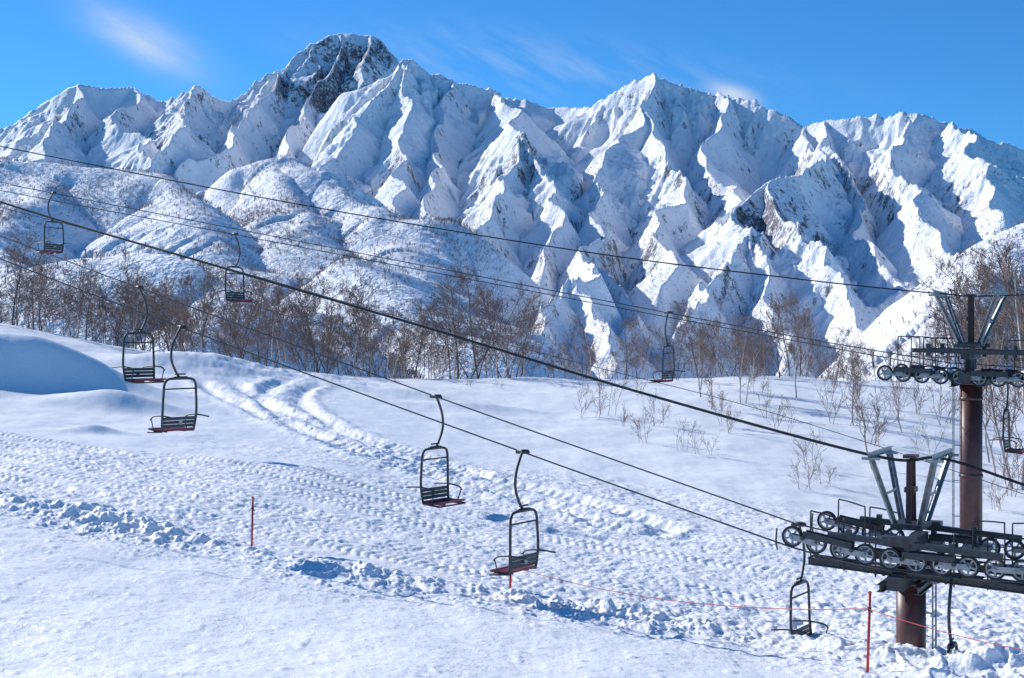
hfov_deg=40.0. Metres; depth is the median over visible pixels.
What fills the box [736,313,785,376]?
birch tree
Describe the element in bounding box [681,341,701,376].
bare tree
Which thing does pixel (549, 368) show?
birch tree
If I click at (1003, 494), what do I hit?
bare shrub
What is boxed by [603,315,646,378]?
bare tree
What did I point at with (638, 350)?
birch tree
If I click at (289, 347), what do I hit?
birch tree
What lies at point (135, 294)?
birch tree
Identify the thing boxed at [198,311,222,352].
birch tree
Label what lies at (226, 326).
birch tree
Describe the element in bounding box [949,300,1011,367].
bare tree
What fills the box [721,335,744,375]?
bare tree
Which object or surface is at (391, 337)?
birch tree
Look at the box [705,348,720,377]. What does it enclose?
birch tree
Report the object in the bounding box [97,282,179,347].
bare tree
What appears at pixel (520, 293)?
bare tree
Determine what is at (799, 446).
bare shrub
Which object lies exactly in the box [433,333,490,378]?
bare tree
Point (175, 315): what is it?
bare tree
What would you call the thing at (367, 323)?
birch tree
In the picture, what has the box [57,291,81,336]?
bare tree
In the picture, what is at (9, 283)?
bare tree
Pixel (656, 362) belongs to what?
bare tree
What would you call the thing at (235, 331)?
birch tree
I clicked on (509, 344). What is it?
bare tree
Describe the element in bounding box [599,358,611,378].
birch tree
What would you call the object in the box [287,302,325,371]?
birch tree
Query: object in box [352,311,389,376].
bare tree
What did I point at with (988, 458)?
birch tree
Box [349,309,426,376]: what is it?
bare tree
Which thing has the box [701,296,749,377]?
birch tree
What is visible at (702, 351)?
birch tree
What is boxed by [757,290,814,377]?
birch tree
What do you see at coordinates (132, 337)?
bare tree
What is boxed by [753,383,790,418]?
bare shrub
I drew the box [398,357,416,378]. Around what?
bare tree
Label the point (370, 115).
mountain range
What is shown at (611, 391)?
bare shrub
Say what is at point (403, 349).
birch tree
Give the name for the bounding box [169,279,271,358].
bare tree
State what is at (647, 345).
birch tree
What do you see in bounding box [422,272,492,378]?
bare tree
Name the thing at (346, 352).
bare tree
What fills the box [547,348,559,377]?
bare tree
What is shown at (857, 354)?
birch tree
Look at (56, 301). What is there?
bare tree
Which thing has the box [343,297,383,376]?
birch tree
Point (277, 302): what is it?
birch tree
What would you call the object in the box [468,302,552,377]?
bare tree
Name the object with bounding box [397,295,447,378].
bare tree
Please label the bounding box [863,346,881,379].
birch tree
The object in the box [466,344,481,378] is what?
birch tree
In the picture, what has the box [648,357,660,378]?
birch tree
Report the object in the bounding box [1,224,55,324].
bare tree
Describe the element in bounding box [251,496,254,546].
red marker pole
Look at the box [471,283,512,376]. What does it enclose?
bare tree
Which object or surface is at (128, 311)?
birch tree
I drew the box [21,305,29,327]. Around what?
bare tree
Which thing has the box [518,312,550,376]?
birch tree
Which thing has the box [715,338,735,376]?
bare tree
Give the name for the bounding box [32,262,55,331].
birch tree
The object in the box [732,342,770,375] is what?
bare tree
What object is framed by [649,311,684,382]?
chairlift chair
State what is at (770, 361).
bare tree
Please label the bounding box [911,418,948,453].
bare shrub
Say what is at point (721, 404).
birch tree
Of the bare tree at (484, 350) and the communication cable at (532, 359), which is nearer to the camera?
the communication cable at (532, 359)
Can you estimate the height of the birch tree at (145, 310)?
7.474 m
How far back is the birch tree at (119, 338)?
109.87 m
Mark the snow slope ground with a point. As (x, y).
(128, 549)
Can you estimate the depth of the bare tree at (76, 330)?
116.33 m
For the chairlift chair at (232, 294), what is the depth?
53.66 m
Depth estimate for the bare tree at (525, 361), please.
112.11 m
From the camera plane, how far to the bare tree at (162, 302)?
93.43 m
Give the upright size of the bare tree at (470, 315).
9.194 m
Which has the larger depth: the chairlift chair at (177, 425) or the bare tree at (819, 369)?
the bare tree at (819, 369)
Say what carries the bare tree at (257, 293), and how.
on the snow slope ground
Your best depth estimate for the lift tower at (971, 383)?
47.15 m
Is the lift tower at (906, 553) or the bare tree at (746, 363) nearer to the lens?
the lift tower at (906, 553)
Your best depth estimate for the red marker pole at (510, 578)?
31.09 m
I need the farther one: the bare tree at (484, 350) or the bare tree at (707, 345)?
the bare tree at (484, 350)
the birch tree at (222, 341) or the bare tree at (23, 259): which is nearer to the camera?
the bare tree at (23, 259)
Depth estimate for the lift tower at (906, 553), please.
27.22 m
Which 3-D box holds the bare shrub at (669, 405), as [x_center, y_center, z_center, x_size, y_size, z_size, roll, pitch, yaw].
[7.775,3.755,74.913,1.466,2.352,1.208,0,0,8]
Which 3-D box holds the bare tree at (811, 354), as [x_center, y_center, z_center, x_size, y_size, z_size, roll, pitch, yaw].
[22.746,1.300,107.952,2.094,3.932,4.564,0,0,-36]
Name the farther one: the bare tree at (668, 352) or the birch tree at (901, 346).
the bare tree at (668, 352)
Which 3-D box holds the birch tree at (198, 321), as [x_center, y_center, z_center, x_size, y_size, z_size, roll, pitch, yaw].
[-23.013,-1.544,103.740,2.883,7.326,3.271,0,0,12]
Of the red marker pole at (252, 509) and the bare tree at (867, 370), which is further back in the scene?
the bare tree at (867, 370)
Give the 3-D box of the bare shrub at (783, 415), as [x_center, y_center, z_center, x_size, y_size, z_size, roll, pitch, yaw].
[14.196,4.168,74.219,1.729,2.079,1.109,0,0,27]
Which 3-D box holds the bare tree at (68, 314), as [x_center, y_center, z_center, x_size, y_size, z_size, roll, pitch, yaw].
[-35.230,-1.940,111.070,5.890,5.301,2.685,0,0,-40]
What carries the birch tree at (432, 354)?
on the snow slope ground
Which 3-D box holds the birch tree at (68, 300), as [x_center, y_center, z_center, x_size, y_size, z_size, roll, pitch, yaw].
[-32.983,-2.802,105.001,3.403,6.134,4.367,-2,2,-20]
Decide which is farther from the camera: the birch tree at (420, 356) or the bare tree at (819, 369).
the bare tree at (819, 369)
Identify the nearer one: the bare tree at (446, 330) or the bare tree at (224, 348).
the bare tree at (224, 348)
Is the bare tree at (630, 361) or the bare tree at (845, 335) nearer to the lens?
the bare tree at (630, 361)
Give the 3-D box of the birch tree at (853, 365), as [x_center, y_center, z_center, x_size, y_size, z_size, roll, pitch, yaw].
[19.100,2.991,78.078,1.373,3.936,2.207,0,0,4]
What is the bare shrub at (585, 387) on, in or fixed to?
on the snow slope ground
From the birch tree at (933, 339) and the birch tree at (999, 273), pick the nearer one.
the birch tree at (999, 273)
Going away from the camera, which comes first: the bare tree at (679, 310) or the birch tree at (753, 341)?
the birch tree at (753, 341)
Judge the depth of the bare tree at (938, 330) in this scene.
104.27 m
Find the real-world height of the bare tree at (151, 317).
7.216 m
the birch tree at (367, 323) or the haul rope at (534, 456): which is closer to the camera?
the haul rope at (534, 456)
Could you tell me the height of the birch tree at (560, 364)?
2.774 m
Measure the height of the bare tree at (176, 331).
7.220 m
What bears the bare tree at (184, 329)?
on the snow slope ground
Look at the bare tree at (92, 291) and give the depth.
97.17 m
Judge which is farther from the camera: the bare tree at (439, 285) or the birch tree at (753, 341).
the bare tree at (439, 285)
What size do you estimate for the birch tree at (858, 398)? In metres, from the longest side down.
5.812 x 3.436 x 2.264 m
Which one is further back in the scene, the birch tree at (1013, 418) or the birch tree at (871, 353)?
the birch tree at (871, 353)
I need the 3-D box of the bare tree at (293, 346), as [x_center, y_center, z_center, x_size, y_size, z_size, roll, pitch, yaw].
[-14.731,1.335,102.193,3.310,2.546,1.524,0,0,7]
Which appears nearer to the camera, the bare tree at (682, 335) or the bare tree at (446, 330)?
the bare tree at (446, 330)
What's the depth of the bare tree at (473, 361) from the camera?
105.99 m
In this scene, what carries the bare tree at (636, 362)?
on the snow slope ground
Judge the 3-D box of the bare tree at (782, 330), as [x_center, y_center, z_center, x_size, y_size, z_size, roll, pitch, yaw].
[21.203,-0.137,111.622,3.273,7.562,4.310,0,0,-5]
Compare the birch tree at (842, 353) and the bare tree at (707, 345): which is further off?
the birch tree at (842, 353)
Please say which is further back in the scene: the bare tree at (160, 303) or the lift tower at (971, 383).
the bare tree at (160, 303)
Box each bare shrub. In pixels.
[572,383,609,418]
[578,380,590,395]
[589,372,630,414]
[619,406,632,426]
[629,403,654,442]
[634,372,647,396]
[644,391,671,425]
[673,416,698,448]
[688,425,719,455]
[720,404,741,432]
[743,369,769,392]
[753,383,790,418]
[764,398,798,432]
[788,453,818,490]
[792,422,826,468]
[809,373,867,425]
[813,453,836,485]
[866,386,904,445]
[906,380,935,413]
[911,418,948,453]
[926,378,959,425]
[982,469,1006,509]
[993,431,1023,496]
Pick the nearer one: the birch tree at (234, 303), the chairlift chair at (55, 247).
the chairlift chair at (55, 247)
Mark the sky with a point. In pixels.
(961, 62)
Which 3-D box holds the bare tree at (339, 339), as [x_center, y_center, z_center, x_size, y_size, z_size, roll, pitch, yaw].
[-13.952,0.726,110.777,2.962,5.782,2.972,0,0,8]
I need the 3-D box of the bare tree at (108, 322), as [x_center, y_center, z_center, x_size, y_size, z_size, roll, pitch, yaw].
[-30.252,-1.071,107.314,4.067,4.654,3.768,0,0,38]
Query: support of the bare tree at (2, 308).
on the snow slope ground
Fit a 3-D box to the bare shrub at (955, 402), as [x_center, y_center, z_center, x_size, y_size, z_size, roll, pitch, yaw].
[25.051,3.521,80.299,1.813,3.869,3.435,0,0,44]
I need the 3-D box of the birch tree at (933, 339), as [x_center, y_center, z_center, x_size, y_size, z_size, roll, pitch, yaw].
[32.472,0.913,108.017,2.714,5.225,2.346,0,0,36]
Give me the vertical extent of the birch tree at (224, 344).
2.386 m
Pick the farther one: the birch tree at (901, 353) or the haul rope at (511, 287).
the birch tree at (901, 353)
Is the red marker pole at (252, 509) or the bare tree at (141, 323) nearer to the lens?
the red marker pole at (252, 509)
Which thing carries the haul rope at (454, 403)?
attached to the lift tower at (906, 553)
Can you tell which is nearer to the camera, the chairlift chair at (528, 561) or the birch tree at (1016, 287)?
the chairlift chair at (528, 561)
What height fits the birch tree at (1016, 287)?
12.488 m
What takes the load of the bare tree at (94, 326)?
on the snow slope ground
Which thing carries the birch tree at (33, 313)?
on the snow slope ground
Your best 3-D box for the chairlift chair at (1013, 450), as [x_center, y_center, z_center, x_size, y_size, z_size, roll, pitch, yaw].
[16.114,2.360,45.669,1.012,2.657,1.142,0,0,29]
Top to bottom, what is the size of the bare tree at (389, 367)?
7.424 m
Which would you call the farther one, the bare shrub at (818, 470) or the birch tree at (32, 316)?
the birch tree at (32, 316)
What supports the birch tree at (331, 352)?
on the snow slope ground
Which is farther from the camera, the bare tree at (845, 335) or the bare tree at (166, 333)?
the bare tree at (845, 335)
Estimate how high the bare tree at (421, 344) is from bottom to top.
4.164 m
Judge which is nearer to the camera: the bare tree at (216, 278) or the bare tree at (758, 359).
the bare tree at (216, 278)
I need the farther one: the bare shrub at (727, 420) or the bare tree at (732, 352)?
the bare tree at (732, 352)
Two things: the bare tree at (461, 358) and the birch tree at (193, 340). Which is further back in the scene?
the bare tree at (461, 358)
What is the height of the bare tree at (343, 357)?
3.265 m
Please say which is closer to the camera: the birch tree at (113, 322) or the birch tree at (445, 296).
the birch tree at (445, 296)
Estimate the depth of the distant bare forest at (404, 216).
1876.62 m
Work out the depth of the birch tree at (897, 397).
75.98 m
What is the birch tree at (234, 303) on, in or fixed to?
on the snow slope ground
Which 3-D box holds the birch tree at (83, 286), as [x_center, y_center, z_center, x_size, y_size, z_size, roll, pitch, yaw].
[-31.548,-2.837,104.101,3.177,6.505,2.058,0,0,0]
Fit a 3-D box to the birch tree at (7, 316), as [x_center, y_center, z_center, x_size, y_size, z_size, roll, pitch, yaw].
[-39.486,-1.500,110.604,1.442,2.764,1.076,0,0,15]
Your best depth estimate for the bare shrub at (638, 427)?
69.29 m
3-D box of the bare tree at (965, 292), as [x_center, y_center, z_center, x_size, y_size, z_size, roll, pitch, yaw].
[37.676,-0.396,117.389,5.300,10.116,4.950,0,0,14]
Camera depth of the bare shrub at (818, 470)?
57.84 m
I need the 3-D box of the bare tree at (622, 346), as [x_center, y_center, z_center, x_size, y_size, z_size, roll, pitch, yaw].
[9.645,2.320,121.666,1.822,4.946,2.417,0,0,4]
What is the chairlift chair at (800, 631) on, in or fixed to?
hanging from the haul rope at (454, 403)
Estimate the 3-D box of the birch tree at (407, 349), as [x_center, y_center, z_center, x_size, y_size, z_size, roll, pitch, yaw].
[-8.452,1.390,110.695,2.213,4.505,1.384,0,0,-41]
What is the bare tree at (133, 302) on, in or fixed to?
on the snow slope ground
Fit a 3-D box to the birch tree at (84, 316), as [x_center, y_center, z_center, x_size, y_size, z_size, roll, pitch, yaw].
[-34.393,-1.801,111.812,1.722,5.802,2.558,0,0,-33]
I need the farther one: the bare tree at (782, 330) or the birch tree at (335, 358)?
the bare tree at (782, 330)
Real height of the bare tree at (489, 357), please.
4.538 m
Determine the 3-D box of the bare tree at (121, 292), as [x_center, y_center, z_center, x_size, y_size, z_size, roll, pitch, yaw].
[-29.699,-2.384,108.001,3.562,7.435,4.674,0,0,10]
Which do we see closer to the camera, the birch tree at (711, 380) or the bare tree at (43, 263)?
the birch tree at (711, 380)
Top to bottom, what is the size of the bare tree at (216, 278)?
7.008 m
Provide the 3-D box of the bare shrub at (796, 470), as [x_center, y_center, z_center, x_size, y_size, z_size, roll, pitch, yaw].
[11.656,5.426,56.430,1.277,1.761,1.048,0,0,12]
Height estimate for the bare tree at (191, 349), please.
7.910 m
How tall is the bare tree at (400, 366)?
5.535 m
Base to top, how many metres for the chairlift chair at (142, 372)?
2.657 m
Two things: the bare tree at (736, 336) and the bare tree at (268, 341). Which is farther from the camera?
the bare tree at (268, 341)
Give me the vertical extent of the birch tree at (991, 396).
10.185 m
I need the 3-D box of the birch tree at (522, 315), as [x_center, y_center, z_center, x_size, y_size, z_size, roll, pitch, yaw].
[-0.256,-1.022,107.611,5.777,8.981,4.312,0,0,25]
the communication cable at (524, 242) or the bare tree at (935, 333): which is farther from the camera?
the bare tree at (935, 333)
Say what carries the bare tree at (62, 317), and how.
on the snow slope ground
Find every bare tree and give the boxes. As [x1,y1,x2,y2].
[0,248,74,333]
[0,277,31,323]
[0,285,15,325]
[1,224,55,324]
[7,274,37,324]
[18,257,63,330]
[19,280,42,328]
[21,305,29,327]
[28,283,99,334]
[29,259,70,330]
[38,287,64,329]
[50,293,75,334]
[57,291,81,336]
[57,314,102,341]
[66,270,109,339]
[72,296,97,337]
[76,298,107,340]
[83,290,123,343]
[89,297,141,345]
[92,302,132,344]
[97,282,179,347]
[103,260,153,345]
[104,276,168,351]
[106,277,133,348]
[116,269,154,349]
[119,332,143,348]
[121,299,151,347]
[129,292,202,351]
[135,287,167,349]
[137,277,183,350]
[144,303,173,348]
[148,276,176,346]
[149,299,222,351]
[155,315,186,351]
[156,315,176,351]
[159,308,187,349]
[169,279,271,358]
[169,306,193,350]
[175,268,221,350]
[192,267,241,351]
[203,335,239,354]
[208,272,274,357]
[243,278,318,367]
[245,268,292,362]
[251,322,286,367]
[267,287,370,373]
[270,287,362,371]
[287,270,340,372]
[290,275,363,373]
[290,340,329,370]
[296,319,348,371]
[318,313,355,374]
[323,340,366,375]
[331,335,359,375]
[339,326,366,375]
[342,315,444,378]
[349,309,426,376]
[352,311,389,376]
[384,341,416,378]
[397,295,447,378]
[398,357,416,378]
[412,325,445,378]
[419,279,546,378]
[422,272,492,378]
[425,289,472,378]
[429,350,453,378]
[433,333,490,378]
[439,261,496,378]
[465,348,486,378]
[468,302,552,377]
[469,321,499,377]
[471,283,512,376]
[472,293,556,377]
[478,336,500,377]
[497,325,531,377]
[521,356,537,376]
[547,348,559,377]
[552,342,577,378]
[575,344,596,378]
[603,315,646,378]
[607,352,621,378]
[608,350,620,378]
[615,339,631,378]
[624,351,637,374]
[627,345,643,376]
[643,325,705,379]
[650,354,666,377]
[652,334,681,378]
[660,297,714,377]
[670,310,764,376]
[674,321,694,377]
[679,353,690,374]
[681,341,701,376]
[687,326,717,388]
[706,316,727,377]
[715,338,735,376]
[721,322,749,377]
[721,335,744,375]
[726,351,766,374]
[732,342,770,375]
[736,324,819,376]
[739,333,801,375]
[745,341,770,375]
[754,337,778,374]
[756,293,795,376]
[766,298,802,377]
[774,286,810,376]
[789,331,830,376]
[804,354,825,378]
[815,351,843,377]
[833,322,859,379]
[841,343,866,374]
[858,355,878,379]
[912,246,1018,369]
[921,298,966,367]
[922,309,961,380]
[925,290,967,366]
[926,275,1023,369]
[933,274,987,370]
[936,346,957,380]
[941,269,1012,357]
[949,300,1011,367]
[955,299,1023,368]
[958,276,1023,364]
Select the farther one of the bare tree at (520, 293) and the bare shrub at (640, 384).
the bare tree at (520, 293)
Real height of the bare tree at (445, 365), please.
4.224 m
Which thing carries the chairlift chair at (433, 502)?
hanging from the haul rope at (454, 403)
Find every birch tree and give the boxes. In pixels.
[1,304,18,324]
[3,246,34,325]
[5,303,14,325]
[16,272,55,331]
[22,305,35,328]
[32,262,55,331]
[48,263,94,335]
[63,262,102,338]
[71,265,114,341]
[72,286,93,338]
[103,298,122,343]
[109,275,145,347]
[112,330,127,345]
[113,261,156,348]
[116,273,169,351]
[144,268,198,350]
[150,271,199,351]
[176,270,221,352]
[184,315,199,346]
[187,261,224,352]
[194,264,266,355]
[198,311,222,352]
[213,327,234,355]
[216,334,235,356]
[220,297,262,360]
[227,328,242,357]
[247,336,268,364]
[253,287,296,368]
[260,286,288,367]
[270,322,307,367]
[282,321,301,369]
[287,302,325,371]
[289,274,344,370]
[324,332,343,373]
[326,348,340,373]
[331,260,391,375]
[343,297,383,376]
[359,341,372,375]
[376,305,417,378]
[391,330,412,378]
[395,329,416,378]
[405,313,441,378]
[412,323,452,378]
[427,282,467,378]
[433,350,441,372]
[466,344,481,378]
[472,267,546,377]
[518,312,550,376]
[534,348,547,377]
[544,358,554,377]
[555,352,561,377]
[564,318,607,379]
[571,315,603,375]
[586,340,607,378]
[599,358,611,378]
[628,318,656,378]
[631,337,650,377]
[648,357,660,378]
[684,321,718,396]
[685,322,720,376]
[695,355,716,408]
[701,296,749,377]
[703,388,728,423]
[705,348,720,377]
[714,315,781,402]
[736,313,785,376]
[743,334,757,381]
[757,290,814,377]
[786,304,814,397]
[799,313,820,376]
[816,338,836,379]
[816,355,844,408]
[818,349,894,469]
[830,332,853,379]
[847,358,864,424]
[849,334,868,380]
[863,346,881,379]
[879,340,903,376]
[879,359,911,432]
[883,341,907,380]
[890,338,915,378]
[904,334,929,379]
[917,320,949,381]
[941,270,1023,489]
[949,293,1023,474]
[960,270,1021,381]
[967,245,1023,384]
[969,254,1023,367]
[974,257,1008,367]
[977,341,1012,462]
[984,249,1023,317]
[988,241,1023,415]
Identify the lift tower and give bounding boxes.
[775,446,1023,648]
[872,289,1023,541]
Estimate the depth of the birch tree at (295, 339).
112.94 m
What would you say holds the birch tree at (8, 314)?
on the snow slope ground
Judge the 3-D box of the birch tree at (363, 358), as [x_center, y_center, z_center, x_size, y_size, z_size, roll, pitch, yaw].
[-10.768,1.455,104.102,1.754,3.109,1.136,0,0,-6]
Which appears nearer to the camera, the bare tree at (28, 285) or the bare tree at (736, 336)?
the bare tree at (736, 336)
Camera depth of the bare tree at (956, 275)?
119.31 m
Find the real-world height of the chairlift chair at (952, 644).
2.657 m
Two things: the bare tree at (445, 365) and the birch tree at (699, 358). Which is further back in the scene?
the bare tree at (445, 365)
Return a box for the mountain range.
[0,33,1023,381]
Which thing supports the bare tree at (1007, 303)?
on the snow slope ground
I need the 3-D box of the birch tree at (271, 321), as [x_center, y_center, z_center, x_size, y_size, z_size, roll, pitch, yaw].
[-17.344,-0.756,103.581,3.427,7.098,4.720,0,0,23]
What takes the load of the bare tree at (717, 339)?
on the snow slope ground
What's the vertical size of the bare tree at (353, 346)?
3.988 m
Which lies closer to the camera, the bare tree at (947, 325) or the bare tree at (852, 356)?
the bare tree at (947, 325)
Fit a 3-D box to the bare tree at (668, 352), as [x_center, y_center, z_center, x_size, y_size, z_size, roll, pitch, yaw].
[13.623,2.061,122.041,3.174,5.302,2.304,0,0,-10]
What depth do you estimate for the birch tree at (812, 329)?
117.01 m
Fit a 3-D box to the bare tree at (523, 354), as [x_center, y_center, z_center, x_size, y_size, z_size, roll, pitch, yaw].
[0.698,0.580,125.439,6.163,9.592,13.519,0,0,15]
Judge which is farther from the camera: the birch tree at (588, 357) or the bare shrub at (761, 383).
the birch tree at (588, 357)
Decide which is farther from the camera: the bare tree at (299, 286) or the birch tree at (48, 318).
the bare tree at (299, 286)
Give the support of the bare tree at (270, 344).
on the snow slope ground
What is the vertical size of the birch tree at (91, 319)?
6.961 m
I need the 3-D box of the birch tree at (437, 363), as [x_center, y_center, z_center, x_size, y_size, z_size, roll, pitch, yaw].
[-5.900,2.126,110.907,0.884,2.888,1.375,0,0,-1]
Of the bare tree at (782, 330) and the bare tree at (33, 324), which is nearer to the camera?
the bare tree at (782, 330)
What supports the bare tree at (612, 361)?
on the snow slope ground
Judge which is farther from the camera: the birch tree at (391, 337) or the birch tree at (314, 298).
the birch tree at (314, 298)
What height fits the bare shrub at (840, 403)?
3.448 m
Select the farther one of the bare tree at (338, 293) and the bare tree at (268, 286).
the bare tree at (338, 293)
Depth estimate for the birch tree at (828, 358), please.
116.77 m
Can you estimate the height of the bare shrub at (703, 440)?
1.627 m
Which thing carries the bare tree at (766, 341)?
on the snow slope ground
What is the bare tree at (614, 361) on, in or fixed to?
on the snow slope ground
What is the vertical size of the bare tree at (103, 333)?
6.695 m
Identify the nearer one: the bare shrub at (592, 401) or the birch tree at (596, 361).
the bare shrub at (592, 401)
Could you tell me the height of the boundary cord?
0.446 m
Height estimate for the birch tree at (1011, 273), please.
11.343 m
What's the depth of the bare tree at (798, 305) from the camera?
108.34 m
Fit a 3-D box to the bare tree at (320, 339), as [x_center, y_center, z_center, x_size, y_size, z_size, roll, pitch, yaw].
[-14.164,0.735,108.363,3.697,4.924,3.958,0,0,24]
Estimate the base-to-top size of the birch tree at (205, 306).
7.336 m
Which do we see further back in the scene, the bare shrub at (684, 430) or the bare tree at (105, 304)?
the bare tree at (105, 304)
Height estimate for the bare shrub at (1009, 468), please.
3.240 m
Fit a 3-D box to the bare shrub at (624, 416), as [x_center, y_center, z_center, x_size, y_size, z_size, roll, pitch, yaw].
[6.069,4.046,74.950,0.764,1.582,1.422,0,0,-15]
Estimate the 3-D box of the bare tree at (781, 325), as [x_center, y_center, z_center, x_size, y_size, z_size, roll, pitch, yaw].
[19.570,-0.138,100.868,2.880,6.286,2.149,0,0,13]
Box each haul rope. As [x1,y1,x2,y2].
[0,190,1020,374]
[0,235,1015,560]
[0,258,1023,583]
[1,182,1023,367]
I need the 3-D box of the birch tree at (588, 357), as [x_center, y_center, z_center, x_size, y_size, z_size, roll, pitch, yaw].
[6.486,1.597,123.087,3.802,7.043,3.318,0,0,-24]
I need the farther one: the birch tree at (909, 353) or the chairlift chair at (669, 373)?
the birch tree at (909, 353)
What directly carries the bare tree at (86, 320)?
on the snow slope ground
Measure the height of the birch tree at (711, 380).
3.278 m
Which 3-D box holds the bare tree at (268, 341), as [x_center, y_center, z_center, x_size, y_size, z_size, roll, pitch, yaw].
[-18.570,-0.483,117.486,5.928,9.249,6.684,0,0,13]
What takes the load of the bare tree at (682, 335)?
on the snow slope ground
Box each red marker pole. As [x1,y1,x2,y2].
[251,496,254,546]
[509,574,511,588]
[866,591,872,672]
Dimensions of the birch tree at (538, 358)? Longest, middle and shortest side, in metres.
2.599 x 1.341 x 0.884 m
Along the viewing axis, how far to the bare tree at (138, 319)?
95.52 m
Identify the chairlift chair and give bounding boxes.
[36,192,70,253]
[111,286,165,383]
[147,325,208,432]
[216,233,254,302]
[406,394,465,507]
[489,449,555,575]
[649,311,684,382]
[771,522,828,635]
[943,575,960,654]
[989,371,1023,453]
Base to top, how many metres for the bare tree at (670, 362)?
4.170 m
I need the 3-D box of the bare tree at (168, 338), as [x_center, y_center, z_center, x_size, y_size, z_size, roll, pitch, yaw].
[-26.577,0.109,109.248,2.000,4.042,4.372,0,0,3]
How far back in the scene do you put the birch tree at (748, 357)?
84.34 m
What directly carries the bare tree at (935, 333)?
on the snow slope ground
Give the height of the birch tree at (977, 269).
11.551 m
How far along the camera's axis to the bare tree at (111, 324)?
109.47 m
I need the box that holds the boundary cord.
[524,570,1023,650]
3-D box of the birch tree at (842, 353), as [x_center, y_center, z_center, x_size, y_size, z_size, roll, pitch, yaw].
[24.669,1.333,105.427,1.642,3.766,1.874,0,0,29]
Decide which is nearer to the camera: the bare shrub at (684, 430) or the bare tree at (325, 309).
the bare shrub at (684, 430)
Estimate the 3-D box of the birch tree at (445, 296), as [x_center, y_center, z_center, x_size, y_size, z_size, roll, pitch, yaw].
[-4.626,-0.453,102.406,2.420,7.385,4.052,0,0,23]
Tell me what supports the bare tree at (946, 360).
on the snow slope ground
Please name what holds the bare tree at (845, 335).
on the snow slope ground
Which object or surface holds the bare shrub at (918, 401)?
on the snow slope ground
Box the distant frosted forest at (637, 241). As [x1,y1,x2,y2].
[365,146,1022,377]
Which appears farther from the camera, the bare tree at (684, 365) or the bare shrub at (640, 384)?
the bare tree at (684, 365)
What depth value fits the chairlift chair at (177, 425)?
34.43 m
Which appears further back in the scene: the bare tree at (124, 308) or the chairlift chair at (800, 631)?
the bare tree at (124, 308)
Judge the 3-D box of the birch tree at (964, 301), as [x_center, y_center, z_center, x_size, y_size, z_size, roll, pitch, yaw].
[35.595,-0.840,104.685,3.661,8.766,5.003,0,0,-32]
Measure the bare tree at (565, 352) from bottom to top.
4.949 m
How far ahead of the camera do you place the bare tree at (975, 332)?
110.57 m
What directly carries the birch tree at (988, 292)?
on the snow slope ground
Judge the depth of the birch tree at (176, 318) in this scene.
122.48 m
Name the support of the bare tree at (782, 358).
on the snow slope ground
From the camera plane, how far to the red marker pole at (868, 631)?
24.92 m
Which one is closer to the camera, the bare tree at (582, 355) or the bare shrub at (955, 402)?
the bare shrub at (955, 402)
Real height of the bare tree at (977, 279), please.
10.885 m
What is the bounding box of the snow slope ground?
[0,323,1023,677]
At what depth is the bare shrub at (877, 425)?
71.27 m
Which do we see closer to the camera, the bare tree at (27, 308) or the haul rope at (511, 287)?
the haul rope at (511, 287)
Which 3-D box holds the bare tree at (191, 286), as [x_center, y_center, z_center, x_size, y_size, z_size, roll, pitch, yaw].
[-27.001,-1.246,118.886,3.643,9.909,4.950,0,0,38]
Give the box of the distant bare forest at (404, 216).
[0,153,1023,380]
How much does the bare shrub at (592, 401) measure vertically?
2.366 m
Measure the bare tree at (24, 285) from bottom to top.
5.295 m
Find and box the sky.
[0,0,1023,149]
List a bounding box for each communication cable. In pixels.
[0,146,1023,296]
[0,201,1023,485]
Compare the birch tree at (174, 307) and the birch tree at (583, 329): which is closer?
the birch tree at (174, 307)
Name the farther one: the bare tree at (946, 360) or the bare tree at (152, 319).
the bare tree at (946, 360)
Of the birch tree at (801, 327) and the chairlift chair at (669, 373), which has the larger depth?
the birch tree at (801, 327)
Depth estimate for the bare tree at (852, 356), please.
118.59 m
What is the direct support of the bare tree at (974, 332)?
on the snow slope ground
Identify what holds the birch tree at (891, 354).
on the snow slope ground
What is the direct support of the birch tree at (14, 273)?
on the snow slope ground
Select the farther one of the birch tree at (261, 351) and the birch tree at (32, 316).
the birch tree at (261, 351)
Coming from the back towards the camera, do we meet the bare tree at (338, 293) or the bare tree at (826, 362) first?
the bare tree at (338, 293)
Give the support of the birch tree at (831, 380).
on the snow slope ground
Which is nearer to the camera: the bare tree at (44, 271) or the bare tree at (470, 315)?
the bare tree at (44, 271)
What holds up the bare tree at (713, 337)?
on the snow slope ground
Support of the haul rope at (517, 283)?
attached to the lift tower at (971, 383)
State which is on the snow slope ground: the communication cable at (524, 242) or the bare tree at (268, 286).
the bare tree at (268, 286)
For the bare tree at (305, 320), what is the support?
on the snow slope ground

